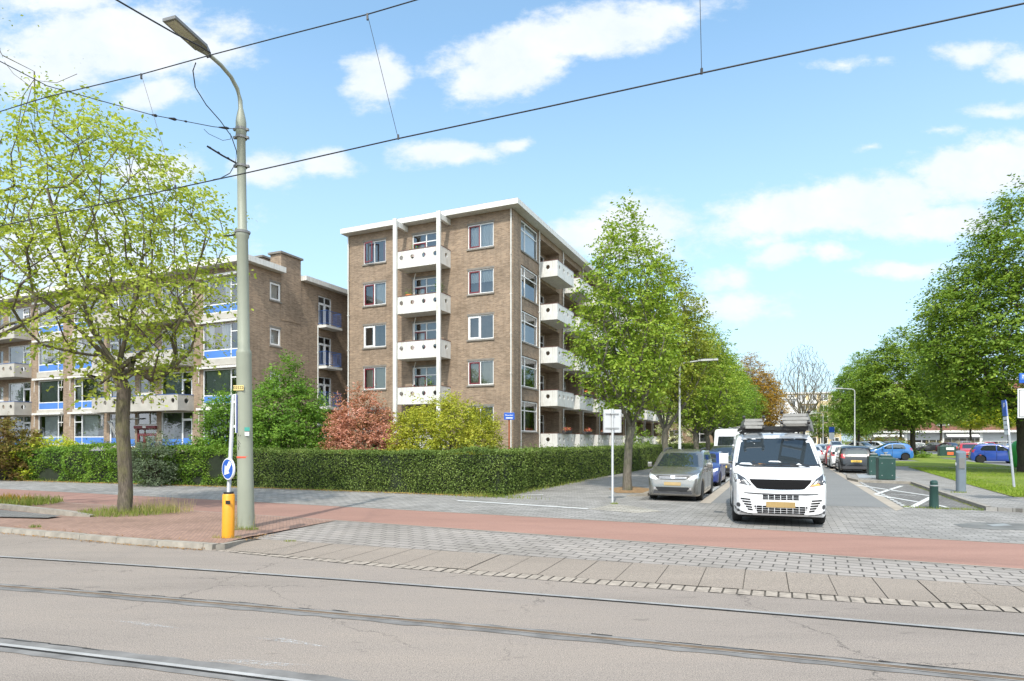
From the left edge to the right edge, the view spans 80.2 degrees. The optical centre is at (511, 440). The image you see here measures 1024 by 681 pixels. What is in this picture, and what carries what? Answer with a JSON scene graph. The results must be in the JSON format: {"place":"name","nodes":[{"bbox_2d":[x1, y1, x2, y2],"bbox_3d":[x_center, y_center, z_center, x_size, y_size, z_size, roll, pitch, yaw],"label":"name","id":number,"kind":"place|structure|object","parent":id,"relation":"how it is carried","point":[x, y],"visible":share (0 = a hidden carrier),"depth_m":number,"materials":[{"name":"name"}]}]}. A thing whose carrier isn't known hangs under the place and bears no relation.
{"place":"outdoors","nodes":[
{"label":"outdoors","id":0,"kind":"place"},
{"bbox_2d":[0,502,334,542],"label":"traffic island","id":1,"kind":"structure","parent":0,"point":[199,526],"depth_m":13.05,"materials":[{"name":"red brick"}]},
{"bbox_2d":[0,493,63,505],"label":"weeds","id":2,"kind":"object","parent":1,"relation":"on","point":[38,500],"visible":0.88,"depth_m":17.22,"materials":[{"name":"green plant"}]},
{"bbox_2d":[0,504,92,516],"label":"lay by kerb","id":3,"kind":"object","parent":1,"relation":"on","point":[61,512],"visible":0.86,"depth_m":15.02,"materials":[{"name":"concrete"}]},
{"bbox_2d":[0,8,146,372],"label":"broadleaf tree","id":4,"kind":"object","parent":1,"relation":"on","point":[15,327],"visible":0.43,"depth_m":16.36,"materials":[{"name":"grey plant"}]},
{"bbox_2d":[76,503,178,516],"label":"grass","id":5,"kind":"structure","parent":1,"relation":"on","point":[108,512],"depth_m":14.83,"materials":[{"name":"green plant"}]},
{"bbox_2d":[0,71,256,511],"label":"broadleaf tree","id":6,"kind":"object","parent":1,"relation":"on","point":[122,386],"visible":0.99,"depth_m":14.78,"materials":[{"name":"green plant"}]},
{"bbox_2d":[162,15,254,527],"bbox_3d":[-5.924,-2.936,11.999,0.433,9.517,2.023,0,0,22],"label":"street lamp","id":7,"kind":"object","parent":1,"relation":"on","point":[242,387],"visible":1,"depth_m":12.65,"materials":[{"name":"grey metal"}]},
{"bbox_2d":[0,0,416,111],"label":"messenger wire","id":8,"kind":"object","parent":7,"relation":"attached to","point":[220,52],"visible":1,"depth_m":8.71,"materials":[{"name":"black metal"}]},
{"bbox_2d":[366,13,398,139],"bbox_3d":[-1.628,-4.590,7.657,0.462,1.659,0.028,0,0,17],"label":"dropper wire","id":9,"kind":"object","parent":8,"relation":"hanging from","point":[367,18],"visible":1,"depth_m":7.65,"materials":[{"name":"black metal"}]},
{"bbox_2d":[0,2,1023,226],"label":"contact wire","id":10,"kind":"object","parent":9,"relation":"hanging from","point":[977,13],"visible":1,"depth_m":6.64,"materials":[{"name":"black metal"}]},
{"bbox_2d":[222,394,237,537],"bbox_3d":[-5.122,0.470,11.149,0.479,2.623,0.233,0,0,28],"label":"traffic bollard","id":11,"kind":"object","parent":1,"relation":"on","point":[228,504],"visible":0.99,"depth_m":11.12,"materials":[{"name":"yellow plastic"}]},
{"bbox_2d":[0,251,347,452],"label":"apartment building","id":12,"kind":"structure","parent":0,"point":[299,314],"depth_m":41.83,"materials":[{"name":"brown brick"}]},
{"bbox_2d":[9,382,42,408],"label":"balcony door","id":13,"kind":"structure","parent":12,"relation":"in","point":[21,391],"depth_m":47.74,"materials":[{"name":"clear glass"}]},
{"bbox_2d":[32,412,63,444],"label":"window","id":14,"kind":"structure","parent":12,"relation":"in","point":[53,423],"depth_m":45.96,"materials":[{"name":"grey glass"}]},
{"bbox_2d":[32,377,63,415],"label":"window","id":15,"kind":"structure","parent":12,"relation":"in","point":[52,400],"depth_m":45.90,"materials":[{"name":"grey glass"}]},
{"bbox_2d":[32,338,63,377],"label":"window","id":16,"kind":"structure","parent":12,"relation":"in","point":[52,369],"depth_m":45.90,"materials":[{"name":"glass"}]},
{"bbox_2d":[32,299,63,339],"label":"window","id":17,"kind":"structure","parent":12,"relation":"in","point":[53,328],"depth_m":45.96,"materials":[{"name":"white paint"}]},
{"bbox_2d":[67,411,114,450],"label":"window","id":18,"kind":"structure","parent":12,"relation":"in","point":[92,424],"depth_m":44.13,"materials":[{"name":"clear glass"}]},
{"bbox_2d":[67,374,114,414],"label":"window","id":19,"kind":"structure","parent":12,"relation":"in","point":[82,402],"depth_m":44.39,"materials":[{"name":"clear glass"}]},
{"bbox_2d":[67,333,114,374],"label":"window","id":20,"kind":"structure","parent":12,"relation":"in","point":[91,350],"depth_m":44.14,"materials":[{"name":"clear glass"}]},
{"bbox_2d":[110,412,146,446],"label":"balcony door","id":21,"kind":"structure","parent":12,"relation":"in","point":[142,416],"depth_m":42.71,"materials":[{"name":"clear glass"}]},
{"bbox_2d":[162,411,191,444],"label":"balcony door","id":22,"kind":"structure","parent":12,"relation":"in","point":[179,424],"depth_m":40.67,"materials":[{"name":"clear glass"}]},
{"bbox_2d":[162,371,191,402],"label":"balcony door","id":23,"kind":"structure","parent":12,"relation":"in","point":[179,386],"depth_m":40.47,"materials":[{"name":"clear glass"}]},
{"bbox_2d":[197,364,235,410],"bbox_3d":[-18.326,-3.300,38.587,3.750,2.840,0.950,0,0,24],"label":"window","id":24,"kind":"structure","parent":12,"relation":"in","point":[215,381],"depth_m":38.76,"materials":[{"name":"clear glass"}]},
{"bbox_2d":[196,271,236,320],"bbox_3d":[-18.326,-9.070,38.587,3.750,2.840,0.950,0,0,24],"label":"window","id":25,"kind":"structure","parent":12,"relation":"in","point":[223,315],"depth_m":38.56,"materials":[{"name":"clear glass"}]},
{"bbox_2d":[196,318,237,365],"bbox_3d":[-18.326,-6.180,38.587,3.750,2.840,0.950,0,0,24],"label":"window","id":26,"kind":"structure","parent":12,"relation":"in","point":[217,357],"depth_m":38.62,"materials":[{"name":"white glass"}]},
{"bbox_2d":[340,197,666,454],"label":"apartment building","id":27,"kind":"structure","parent":0,"point":[486,329],"depth_m":39.53,"materials":[{"name":"brown brick"}]},
{"bbox_2d":[362,365,386,390],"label":"window","id":28,"kind":"structure","parent":27,"relation":"in","point":[374,374],"depth_m":41.09,"materials":[{"name":"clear glass"}]},
{"bbox_2d":[362,322,386,349],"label":"window","id":29,"kind":"structure","parent":27,"relation":"in","point":[375,334],"depth_m":41.43,"materials":[{"name":"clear glass"}]},
{"bbox_2d":[362,280,386,307],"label":"window","id":30,"kind":"structure","parent":27,"relation":"in","point":[374,293],"depth_m":41.10,"materials":[{"name":"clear glass"}]},
{"bbox_2d":[362,237,386,265],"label":"window","id":31,"kind":"structure","parent":27,"relation":"in","point":[374,250],"depth_m":41.27,"materials":[{"name":"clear glass"}]},
{"bbox_2d":[411,364,435,394],"bbox_3d":[-5.410,-3.635,39.605,2.720,2.650,0.702,0,0,24],"label":"balcony door","id":32,"kind":"structure","parent":27,"relation":"in","point":[422,371],"depth_m":39.78,"materials":[{"name":"glass"}]},
{"bbox_2d":[411,319,435,349],"bbox_3d":[-5.410,-6.515,39.605,2.720,2.650,0.702,0,0,24],"label":"balcony door","id":33,"kind":"structure","parent":27,"relation":"in","point":[423,330],"depth_m":39.78,"materials":[{"name":"glass"}]},
{"bbox_2d":[411,275,435,303],"bbox_3d":[-5.410,-9.395,39.605,2.720,2.650,0.702,0,0,24],"label":"balcony door","id":34,"kind":"structure","parent":27,"relation":"in","point":[426,284],"depth_m":39.78,"materials":[{"name":"glass"}]},
{"bbox_2d":[411,230,435,256],"bbox_3d":[-5.410,-12.275,39.605,2.720,2.650,0.702,0,0,24],"label":"balcony door","id":35,"kind":"structure","parent":27,"relation":"in","point":[428,239],"depth_m":39.75,"materials":[{"name":"glass"}]},
{"bbox_2d":[466,358,493,386],"bbox_3d":[-1.821,-4.200,37.967,2.390,1.900,0.760,0,0,24],"label":"window","id":36,"kind":"structure","parent":27,"relation":"in","point":[480,371],"depth_m":37.85,"materials":[{"name":"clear glass"}]},
{"bbox_2d":[466,312,493,341],"bbox_3d":[-1.821,-7.030,37.967,2.390,1.900,0.760,0,0,24],"label":"window","id":37,"kind":"structure","parent":27,"relation":"in","point":[481,326],"depth_m":38.11,"materials":[{"name":"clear glass"}]},
{"bbox_2d":[466,266,493,296],"bbox_3d":[-1.821,-9.860,37.967,2.390,1.900,0.760,0,0,24],"label":"window","id":38,"kind":"structure","parent":27,"relation":"in","point":[481,279],"depth_m":37.99,"materials":[{"name":"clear glass"}]},
{"bbox_2d":[466,219,493,250],"bbox_3d":[-1.821,-12.690,37.967,2.390,1.900,0.760,0,0,24],"label":"window","id":39,"kind":"structure","parent":27,"relation":"in","point":[480,234],"depth_m":37.86,"materials":[{"name":"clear glass"}]},
{"bbox_2d":[521,265,538,305],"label":"window","id":40,"kind":"structure","parent":27,"relation":"in","point":[526,278],"depth_m":40.28,"materials":[{"name":"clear glass"}]},
{"bbox_2d":[521,220,538,263],"bbox_3d":[1.071,-12.810,39.292,0.273,2.020,2.920,0,0,24],"label":"window","id":41,"kind":"structure","parent":27,"relation":"in","point":[527,237],"depth_m":39.48,"materials":[{"name":"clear glass"}]},
{"bbox_2d":[522,400,538,432],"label":"window","id":42,"kind":"structure","parent":27,"relation":"in","point":[526,405],"depth_m":40.28,"materials":[{"name":"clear glass"}]},
{"bbox_2d":[522,356,538,390],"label":"window","id":43,"kind":"structure","parent":27,"relation":"in","point":[526,362],"depth_m":40.28,"materials":[{"name":"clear glass"}]},
{"bbox_2d":[522,311,538,347],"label":"window","id":44,"kind":"structure","parent":27,"relation":"in","point":[526,318],"depth_m":40.28,"materials":[{"name":"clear glass"}]},
{"bbox_2d":[0,533,1023,680],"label":"tram road","id":45,"kind":"structure","parent":0,"point":[361,650],"depth_m":6.05,"materials":[{"name":"concrete"}]},
{"bbox_2d":[0,526,250,550],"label":"island kerb","id":46,"kind":"structure","parent":45,"relation":"on","point":[144,541],"depth_m":10.94,"materials":[{"name":"concrete"}]},
{"bbox_2d":[0,638,358,680],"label":"tram rail","id":47,"kind":"object","parent":45,"relation":"on","point":[233,669],"visible":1,"depth_m":5.05,"materials":[{"name":"metal"}]},
{"bbox_2d":[0,584,1023,680],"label":"tram rail","id":48,"kind":"object","parent":45,"relation":"on","point":[842,661],"visible":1,"depth_m":5.73,"materials":[{"name":"metal"}]},
{"bbox_2d":[0,556,1023,635],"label":"tram rail","id":49,"kind":"object","parent":45,"relation":"on","point":[692,606],"visible":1,"depth_m":7.12,"materials":[{"name":"metal"}]},
{"bbox_2d":[63,502,1023,569],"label":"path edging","id":50,"kind":"object","parent":45,"relation":"on","point":[663,543],"visible":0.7,"depth_m":10.79,"materials":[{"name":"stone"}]},
{"bbox_2d":[0,468,1023,542],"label":"pavement","id":51,"kind":"structure","parent":0,"point":[590,494],"depth_m":16.55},
{"bbox_2d":[603,409,620,502],"bbox_3d":[2.953,0.460,17.857,0.550,2.780,0.110,0,0,-6],"label":"traffic sign","id":52,"kind":"object","parent":51,"relation":"on","point":[612,421],"visible":1,"depth_m":17.85,"materials":[{"name":"white metal"}]},
{"bbox_2d":[214,549,1023,611],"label":"sett row","id":53,"kind":"object","parent":51,"relation":"on","point":[796,595],"visible":1,"depth_m":7.61,"materials":[{"name":"grey stone"}]},
{"bbox_2d":[592,504,662,512],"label":"pale paving","id":54,"kind":"structure","parent":51,"relation":"on","point":[623,508],"depth_m":16.27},
{"bbox_2d":[609,486,648,492],"bbox_3d":[4.481,1.838,23.054,1.629,0.001,3.341,0,0,0],"label":"tree pit","id":55,"kind":"object","parent":51,"relation":"on","point":[633,490],"visible":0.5,"depth_m":22.37,"materials":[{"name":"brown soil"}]},
{"bbox_2d":[557,189,698,489],"bbox_3d":[4.212,-3.785,22.708,5.260,11.281,5.911,0,0,0],"label":"street tree","id":56,"kind":"object","parent":55,"relation":"on","point":[617,363],"visible":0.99,"depth_m":22.00,"materials":[{"name":"green plant"}]},
{"bbox_2d":[612,249,729,450],"bbox_3d":[7.661,-3.734,29.823,5.812,11.193,5.838,0,0,27],"label":"street tree","id":57,"kind":"object","parent":51,"relation":"on","point":[689,385],"visible":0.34,"depth_m":29.19,"materials":[{"name":"green plant"}]},
{"bbox_2d":[655,308,747,448],"bbox_3d":[12.061,-3.559,39.808,6.798,10.830,6.049,0,0,-25],"label":"street tree","id":58,"kind":"object","parent":51,"relation":"on","point":[689,419],"visible":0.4,"depth_m":39.25,"materials":[{"name":"green plant"}]},
{"bbox_2d":[457,472,949,508],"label":"street markings","id":59,"kind":"object","parent":51,"relation":"on","point":[921,501],"visible":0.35,"depth_m":18.66,"materials":[{"name":"paint"}]},
{"bbox_2d":[677,346,754,441],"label":"street tree","id":60,"kind":"object","parent":51,"relation":"on","point":[726,422],"visible":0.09,"depth_m":50.31,"materials":[{"name":"green plant"}]},
{"bbox_2d":[673,325,759,449],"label":"street tree","id":61,"kind":"object","parent":51,"relation":"on","point":[706,432],"visible":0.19,"depth_m":45.30,"materials":[{"name":"green plant"}]},
{"bbox_2d":[737,352,788,423],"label":"street tree","id":62,"kind":"object","parent":51,"relation":"on","point":[763,385],"visible":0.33,"depth_m":84.25,"materials":[{"name":"brown plant"}]},
{"bbox_2d":[719,426,826,523],"bbox_3d":[6.409,0.753,15.348,2.226,2.194,4.978,0,0,19],"label":"panel van","id":63,"kind":"object","parent":51,"relation":"on","point":[776,471],"visible":1,"depth_m":13.41,"materials":[{"name":"white metal"}]},
{"bbox_2d":[780,410,813,431],"bbox_3d":[7.262,-0.461,15.392,0.620,0.331,3.435,0,-3,28],"label":"extension ladder","id":64,"kind":"object","parent":63,"relation":"on","point":[802,419],"visible":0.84,"depth_m":14.01,"materials":[{"name":"metal"}]},
{"bbox_2d":[773,344,834,433],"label":"bare tree","id":65,"kind":"object","parent":51,"relation":"on","point":[800,407],"visible":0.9,"depth_m":124.55,"materials":[{"name":"grey plant"}]},
{"bbox_2d":[806,404,841,443],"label":"street tree","id":66,"kind":"object","parent":51,"relation":"on","point":[814,420],"visible":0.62,"depth_m":123.86,"materials":[{"name":"green plant"}]},
{"bbox_2d":[954,522,1023,529],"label":"puddle","id":67,"kind":"object","parent":51,"relation":"on","point":[1013,526],"visible":1,"depth_m":13.05,"materials":[{"name":"grey liquid"}]},
{"bbox_2d":[0,489,1023,568],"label":"bike path","id":68,"kind":"structure","parent":0,"point":[1005,555],"depth_m":12.22,"materials":[{"name":"red asphalt"}]},
{"bbox_2d":[14,489,1023,543],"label":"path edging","id":69,"kind":"object","parent":68,"relation":"on","point":[588,519],"visible":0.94,"depth_m":13.85,"materials":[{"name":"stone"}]},
{"bbox_2d":[0,0,1023,440],"label":"sky","id":70,"kind":"structure","parent":0,"point":[809,196],"materials":[{"name":"blue"}]},
{"bbox_2d":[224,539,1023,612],"bbox_3d":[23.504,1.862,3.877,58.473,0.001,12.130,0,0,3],"label":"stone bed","id":71,"kind":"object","parent":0,"point":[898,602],"visible":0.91,"depth_m":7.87,"materials":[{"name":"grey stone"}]},
{"bbox_2d":[225,539,1023,607],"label":"slab row","id":72,"kind":"object","parent":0,"point":[943,591],"visible":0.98,"depth_m":8.45,"materials":[{"name":"grey concrete"}]},
{"bbox_2d":[245,521,1023,585],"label":"block pavement","id":73,"kind":"structure","parent":0,"point":[404,536],"depth_m":10.14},
{"bbox_2d":[639,473,729,501],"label":"parking lane","id":74,"kind":"structure","parent":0,"point":[678,498],"depth_m":19.71,"materials":[{"name":"brick"}]},
{"bbox_2d":[648,447,712,499],"bbox_3d":[5.726,1.045,20.389,2.018,1.609,4.207,0,0,24],"label":"parked car","id":75,"kind":"object","parent":74,"relation":"on","point":[681,472],"visible":1,"depth_m":18.94,"materials":[{"name":"grey metal"}]},
{"bbox_2d":[709,450,725,485],"bbox_3d":[8.259,1.138,26.100,1.938,1.424,3.456,0,0,24],"label":"parked car","id":76,"kind":"object","parent":74,"relation":"on","point":[719,473],"visible":0.38,"depth_m":25.05,"materials":[{"name":"paint"}]},
{"bbox_2d":[714,426,741,445],"bbox_3d":[14.414,0.402,39.563,2.553,2.896,5.624,0,0,24],"label":"delivery van","id":77,"kind":"object","parent":74,"relation":"on","point":[722,436],"visible":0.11,"depth_m":37.22,"materials":[{"name":"white metal"}]},
{"bbox_2d":[755,375,796,425],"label":"street tree","id":78,"kind":"object","parent":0,"point":[769,422],"visible":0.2,"depth_m":98.46,"materials":[{"name":"brown plant"}]},
{"bbox_2d":[711,465,888,506],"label":"side street","id":79,"kind":"structure","parent":0,"point":[841,491],"depth_m":20.43,"materials":[{"name":"grey asphalt"}]},
{"bbox_2d":[778,392,840,444],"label":"apartment building","id":80,"kind":"structure","parent":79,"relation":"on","point":[828,440],"depth_m":175.97,"materials":[{"name":"beige brick"}]},
{"bbox_2d":[822,463,902,510],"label":"street strip","id":81,"kind":"object","parent":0,"point":[891,504],"visible":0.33,"depth_m":21.17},
{"bbox_2d":[833,466,980,509],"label":"parking lane","id":82,"kind":"structure","parent":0,"point":[943,501],"depth_m":20.80,"materials":[{"name":"brick"}]},
{"bbox_2d":[832,446,871,471],"bbox_3d":[20.174,1.071,35.983,2.122,1.558,3.821,0,0,24],"label":"parked car","id":83,"kind":"object","parent":82,"relation":"on","point":[850,457],"visible":0.7,"depth_m":34.49,"materials":[{"name":"black paint"}]},
{"bbox_2d":[846,474,991,510],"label":"pavement kerb","id":84,"kind":"structure","parent":82,"relation":"on","point":[966,501],"depth_m":22.73,"materials":[{"name":"concrete"}]},
{"bbox_2d":[847,459,1023,512],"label":"raised pavement","id":85,"kind":"structure","parent":0,"point":[996,501],"depth_m":21.30,"materials":[{"name":"grey concrete"}]},
{"bbox_2d":[876,452,895,479],"bbox_3d":[16.720,1.130,27.221,0.660,1.220,0.608,0,0,20],"label":"waste container","id":86,"kind":"object","parent":85,"relation":"on","point":[885,466],"visible":1,"depth_m":26.97,"materials":[{"name":"green paint"}]},
{"bbox_2d":[909,457,969,461],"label":"lawn","id":87,"kind":"structure","parent":85,"relation":"on","point":[935,459],"depth_m":53.75,"materials":[{"name":"green plant"}]},
{"bbox_2d":[843,325,967,457],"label":"lawn tree","id":88,"kind":"object","parent":87,"relation":"on","point":[873,372],"visible":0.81,"depth_m":58.14,"materials":[{"name":"green plant"}]},
{"bbox_2d":[896,461,1016,467],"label":"lawn","id":89,"kind":"structure","parent":85,"relation":"on","point":[932,463],"depth_m":42.94,"materials":[{"name":"green plant"}]},
{"bbox_2d":[955,450,965,491],"bbox_3d":[15.339,1.045,20.789,0.300,1.410,0.294,0,0,24],"label":"ticket machine","id":90,"kind":"object","parent":85,"relation":"on","point":[960,463],"visible":0.86,"depth_m":20.68,"materials":[{"name":"grey paint"}]},
{"bbox_2d":[909,466,1023,496],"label":"lawn","id":91,"kind":"structure","parent":85,"relation":"on","point":[1020,481],"depth_m":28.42,"materials":[{"name":"green plant"}]},
{"bbox_2d":[898,173,1023,471],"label":"lawn tree","id":92,"kind":"object","parent":91,"relation":"on","point":[956,366],"visible":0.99,"depth_m":31.79,"materials":[{"name":"green plant"}]},
{"bbox_2d":[1001,400,1014,486],"bbox_3d":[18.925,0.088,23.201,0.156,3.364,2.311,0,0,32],"label":"parking sign","id":93,"kind":"object","parent":91,"relation":"on","point":[1006,418],"visible":1,"depth_m":23.32,"materials":[{"name":"blue metal"}]},
{"bbox_2d":[869,378,1023,444],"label":"shop building","id":94,"kind":"structure","parent":0,"point":[988,434],"depth_m":124.94,"materials":[{"name":"white brick"}]},
{"bbox_2d":[943,458,1010,465],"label":"parking lot","id":95,"kind":"structure","parent":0,"point":[999,463],"depth_m":48.23,"materials":[{"name":"grey asphalt"}]},
{"bbox_2d":[968,444,1008,462],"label":"parked car","id":96,"kind":"object","parent":95,"relation":"on","point":[980,453],"visible":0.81,"depth_m":46.71,"materials":[{"name":"paint"}]},
{"label":"parking lot","id":97,"kind":"structure","parent":0,"visible":0},
{"bbox_2d":[822,351,892,441],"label":"lawn tree","id":98,"kind":"object","parent":97,"relation":"on","point":[843,381],"visible":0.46,"depth_m":79.31,"materials":[{"name":"green plant"}]},
{"bbox_2d":[870,443,913,459],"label":"parked car","id":99,"kind":"object","parent":97,"relation":"on","point":[901,451],"visible":0.63,"depth_m":53.83,"materials":[{"name":"paint"}]},
{"label":"garden","id":100,"kind":"structure","parent":0,"visible":0},
{"bbox_2d":[0,415,45,481],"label":"shrub","id":101,"kind":"object","parent":100,"relation":"on","point":[12,438],"visible":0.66,"depth_m":28.01,"materials":[{"name":"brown plant"}]},
{"bbox_2d":[0,431,84,479],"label":"shrub","id":102,"kind":"object","parent":100,"relation":"on","point":[64,441],"visible":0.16,"depth_m":28.71,"materials":[{"name":"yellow plant"}]},
{"bbox_2d":[0,432,236,485],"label":"hedge","id":103,"kind":"object","parent":100,"relation":"on","point":[81,463],"visible":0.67,"depth_m":26.57,"materials":[{"name":"green plant"}]},
{"bbox_2d":[131,428,186,486],"bbox_3d":[-14.654,0.883,25.178,2.745,2.795,2.959,0,0,40],"label":"shrub","id":104,"kind":"object","parent":100,"relation":"on","point":[155,478],"visible":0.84,"depth_m":24.75,"materials":[{"name":"green plant"}]},
{"bbox_2d":[187,383,261,473],"bbox_3d":[-12.475,-0.020,26.637,3.117,5.010,3.508,0,0,0],"label":"shrub","id":105,"kind":"object","parent":100,"relation":"on","point":[218,414],"visible":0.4,"depth_m":26.03,"materials":[{"name":"green plant"}]},
{"bbox_2d":[221,349,338,452],"bbox_3d":[-10.203,-0.858,27.053,5.333,6.489,4.972,0,0,0],"label":"shrub","id":106,"kind":"object","parent":100,"relation":"on","point":[282,430],"visible":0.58,"depth_m":26.47,"materials":[{"name":"green plant"}]},
{"bbox_2d":[10,475,607,499],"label":"weeds","id":107,"kind":"object","parent":100,"relation":"on","point":[494,496],"visible":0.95,"depth_m":21.55,"materials":[{"name":"green plant"}]},
{"bbox_2d":[316,381,405,450],"bbox_3d":[-6.157,-0.031,25.424,4.276,4.945,3.882,0,0,0],"label":"shrub","id":108,"kind":"object","parent":100,"relation":"on","point":[342,440],"visible":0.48,"depth_m":24.78,"materials":[{"name":"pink plant"}]},
{"bbox_2d":[231,434,514,495],"bbox_3d":[-5.547,0.855,22.752,11.821,2.179,1.454,0,0,22],"label":"hedge","id":109,"kind":"object","parent":100,"relation":"on","point":[424,471],"visible":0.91,"depth_m":22.02,"materials":[{"name":"green plant"}]},
{"bbox_2d":[381,389,506,454],"bbox_3d":[-2.677,0.175,24.686,5.142,4.430,5.955,0,0,0],"label":"shrub","id":110,"kind":"object","parent":100,"relation":"on","point":[462,434],"visible":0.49,"depth_m":23.47,"materials":[{"name":"green plant"}]},
{"bbox_2d":[474,434,713,495],"bbox_3d":[16.349,0.826,57.447,1.690,2.209,81.892,0,0,25],"label":"hedge","id":111,"kind":"object","parent":100,"relation":"on","point":[541,466],"visible":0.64,"depth_m":25.43,"materials":[{"name":"green plant"}]},
{"bbox_2d":[654,408,699,445],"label":"shrub","id":112,"kind":"object","parent":100,"relation":"on","point":[673,435],"visible":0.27,"depth_m":61.65,"materials":[{"name":"green plant"}]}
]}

